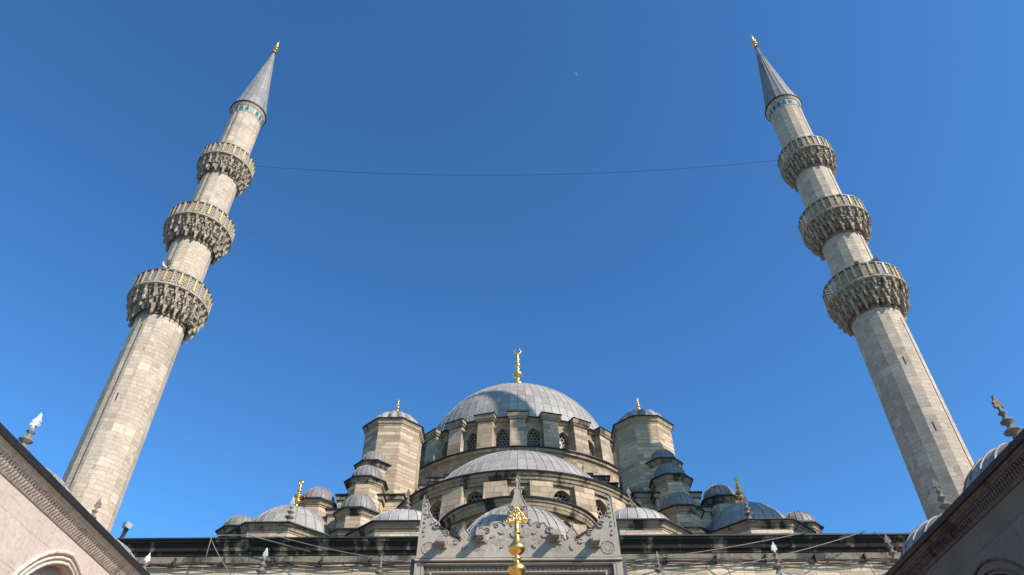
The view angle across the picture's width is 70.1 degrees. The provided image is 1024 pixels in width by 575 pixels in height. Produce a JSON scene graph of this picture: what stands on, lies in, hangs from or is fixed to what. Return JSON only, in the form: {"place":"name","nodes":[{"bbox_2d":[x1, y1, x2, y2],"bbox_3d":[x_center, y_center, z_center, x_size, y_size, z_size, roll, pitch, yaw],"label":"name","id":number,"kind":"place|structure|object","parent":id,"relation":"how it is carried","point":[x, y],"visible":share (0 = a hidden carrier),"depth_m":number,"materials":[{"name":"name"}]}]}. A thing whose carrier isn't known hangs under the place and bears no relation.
{"place":"outdoors","nodes":[
{"label":"outdoors","id":0,"kind":"place"},
{"bbox_2d":[0,0,1023,537],"label":"sky","id":1,"kind":"structure","parent":0,"point":[109,109],"materials":[{"name":"blue"}]},
{"bbox_2d":[117,349,909,574],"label":"mosque","id":2,"kind":"structure","parent":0,"point":[567,459],"depth_m":40.79,"materials":[{"name":"stone"}]},
{"bbox_2d":[200,536,211,574],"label":"cable","id":3,"kind":"object","parent":2,"relation":"attached to","point":[206,554],"visible":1,"depth_m":32.25,"materials":[{"name":"grey metal"}]},
{"bbox_2d":[209,536,230,574],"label":"cable","id":4,"kind":"object","parent":2,"relation":"attached to","point":[220,557],"visible":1,"depth_m":31.16,"materials":[{"name":"grey metal"}]},
{"bbox_2d":[212,535,309,551],"bbox_3d":[-11.305,11.499,32.828,4.607,0.815,0.094,-1,-42,0],"label":"cable","id":5,"kind":"object","parent":2,"relation":"attached to","point":[261,538],"visible":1,"depth_m":32.94,"materials":[{"name":"grey metal"}]},
{"bbox_2d":[275,535,410,562],"bbox_3d":[-7.314,11.502,32.120,6.881,1.733,0.033,-6,-43,7],"label":"cable","id":6,"kind":"object","parent":2,"relation":"attached to","point":[341,551],"visible":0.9,"depth_m":32.07,"materials":[{"name":"grey metal"}]},
{"bbox_2d":[433,502,440,521],"bbox_3d":[-3.985,13.022,40.598,1.084,2.261,0.215,-28,-49,27],"label":"window","id":7,"kind":"structure","parent":2,"relation":"in","point":[437,513],"depth_m":41.16,"materials":[{"name":"stone"}]},
{"bbox_2d":[468,434,476,449],"bbox_3d":[-2.807,11.810,54.327,1.035,1.985,0.215,-16,-45,17],"label":"window","id":8,"kind":"structure","parent":2,"relation":"in","point":[472,443],"depth_m":54.64,"materials":[{"name":"stone"}]},
{"bbox_2d":[468,493,482,502],"bbox_3d":[-1.941,12.275,39.783,1.095,2.261,0.215,-13,-44,14],"label":"window","id":9,"kind":"structure","parent":2,"relation":"in","point":[477,496],"depth_m":40.41,"materials":[{"name":"glass"}]},
{"bbox_2d":[496,430,508,445],"bbox_3d":[-0.663,11.402,53.885,1.039,1.985,0.215,-6,-43,6],"label":"window","id":10,"kind":"structure","parent":2,"relation":"in","point":[502,439],"depth_m":54.09,"materials":[{"name":"stone"}]},
{"bbox_2d":[140,553,899,567],"bbox_3d":[0.173,12.207,32.551,36.755,0.470,0.200,-1,-42,0],"label":"cable bundle","id":11,"kind":"object","parent":2,"relation":"attached to","point":[321,563],"visible":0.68,"depth_m":32.46,"materials":[{"name":"metal"}]},
{"bbox_2d":[527,430,539,445],"bbox_3d":[1.563,11.381,53.869,1.039,1.985,0.215,5,-43,-5],"label":"window","id":12,"kind":"structure","parent":2,"relation":"in","point":[532,437],"depth_m":54.08,"materials":[{"name":"stone"}]},
{"bbox_2d":[554,493,568,501],"bbox_3d":[2.645,12.232,39.749,1.095,2.261,0.215,12,-44,-13],"label":"window","id":13,"kind":"structure","parent":2,"relation":"in","point":[559,496],"depth_m":40.38,"materials":[{"name":"stone"}]},
{"bbox_2d":[559,434,568,448],"bbox_3d":[3.720,11.749,54.278,1.035,1.985,0.215,15,-44,-16],"label":"window","id":14,"kind":"structure","parent":2,"relation":"in","point":[563,442],"depth_m":54.56,"materials":[{"name":"stone"}]},
{"bbox_2d":[596,501,603,519],"bbox_3d":[4.714,12.941,40.533,1.084,2.261,0.215,26,-49,-26],"label":"window","id":15,"kind":"structure","parent":2,"relation":"in","point":[599,512],"depth_m":41.11,"materials":[{"name":"stone"}]},
{"bbox_2d":[627,557,730,574],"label":"cable","id":16,"kind":"object","parent":2,"relation":"attached to","point":[680,558],"visible":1,"depth_m":32.31,"materials":[{"name":"grey metal"}]},
{"bbox_2d":[635,532,806,560],"bbox_3d":[9.287,11.346,32.069,8.059,1.641,0.040,4,-42,-4],"label":"cable","id":17,"kind":"object","parent":2,"relation":"attached to","point":[721,548],"visible":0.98,"depth_m":31.96,"materials":[{"name":"grey metal"}]},
{"bbox_2d":[679,531,864,573],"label":"cable","id":18,"kind":"object","parent":2,"relation":"attached to","point":[770,557],"visible":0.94,"depth_m":31.28,"materials":[{"name":"grey metal"}]},
{"bbox_2d":[237,226,789,238],"bbox_3d":[0.260,-3.453,46.983,36.601,1.006,0.005,-1,-42,0],"label":"cable","id":19,"kind":"object","parent":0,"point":[560,238],"visible":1,"depth_m":46.90,"materials":[{"name":"grey metal"}]},
{"bbox_2d":[505,505,527,574],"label":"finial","id":20,"kind":"object","parent":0,"point":[516,548],"visible":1,"depth_m":14.20,"materials":[{"name":"metal"}]},
{"bbox_2d":[261,160,776,174],"bbox_3d":[0.248,-8.350,51.445,37.283,1.373,0.022,-1,-42,0],"label":"cable","id":21,"kind":"object","parent":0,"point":[543,174],"visible":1,"depth_m":51.27,"materials":[{"name":"grey metal"}]},
{"bbox_2d":[256,473,805,574],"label":"entrance portico","id":22,"kind":"structure","parent":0,"point":[553,544],"depth_m":26.27,"materials":[{"name":"stone"}]},
{"bbox_2d":[332,561,396,574],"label":"cable","id":23,"kind":"object","parent":22,"relation":"attached to","point":[361,569],"visible":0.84,"depth_m":31.32,"materials":[{"name":"grey metal"}]},
{"bbox_3d":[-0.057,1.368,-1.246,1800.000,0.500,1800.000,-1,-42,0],"label":"ground","id":24,"kind":"structure","parent":0,"visible":0},
{"bbox_2d":[0,413,150,574],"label":"courtyard arcade","id":25,"kind":"object","parent":24,"relation":"on","point":[50,524],"visible":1,"depth_m":18.95,"materials":[{"name":"stone"}]},
{"bbox_2d":[118,521,132,540],"bbox_3d":[-15.742,10.887,28.345,0.986,3.552,0.396,-12,-44,13],"label":"floodlight","id":26,"kind":"object","parent":25,"relation":"attached to","point":[126,525],"visible":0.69,"depth_m":29.27,"materials":[{"name":"white paint"}]},
{"bbox_2d":[62,42,279,532],"bbox_3d":[-20.288,0.871,43.371,4.540,60.419,4.540,-1,-42,0],"label":"minaret","id":27,"kind":"object","parent":24,"relation":"on","point":[169,309],"visible":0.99,"depth_m":41.42,"materials":[{"name":"stone"}]},
{"bbox_2d":[162,259,170,268],"bbox_3d":[-20.103,-1.239,42.710,0.466,0.572,0.674,-1,-42,0],"label":"loudspeaker","id":28,"kind":"object","parent":27,"relation":"attached to","point":[166,263],"visible":0.98,"depth_m":42.68,"materials":[{"name":"white paint"}]},
{"bbox_2d":[750,36,973,519],"bbox_3d":[20.829,0.488,43.063,4.540,60.419,4.540,-1,-42,0],"label":"minaret","id":29,"kind":"object","parent":24,"relation":"on","point":[867,303],"visible":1,"depth_m":41.16,"materials":[{"name":"stone"}]},
{"bbox_2d":[869,255,879,261],"bbox_3d":[21.016,-1.497,42.471,0.635,0.763,0.520,-28,-49,27],"label":"loudspeaker","id":30,"kind":"object","parent":29,"relation":"attached to","point":[875,258],"visible":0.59,"depth_m":42.34,"materials":[{"name":"white paint"}]},
{"bbox_2d":[877,395,1023,574],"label":"courtyard arcade","id":31,"kind":"object","parent":24,"relation":"on","point":[976,527],"visible":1,"depth_m":19.50,"materials":[{"name":"grey stone"}]}
]}

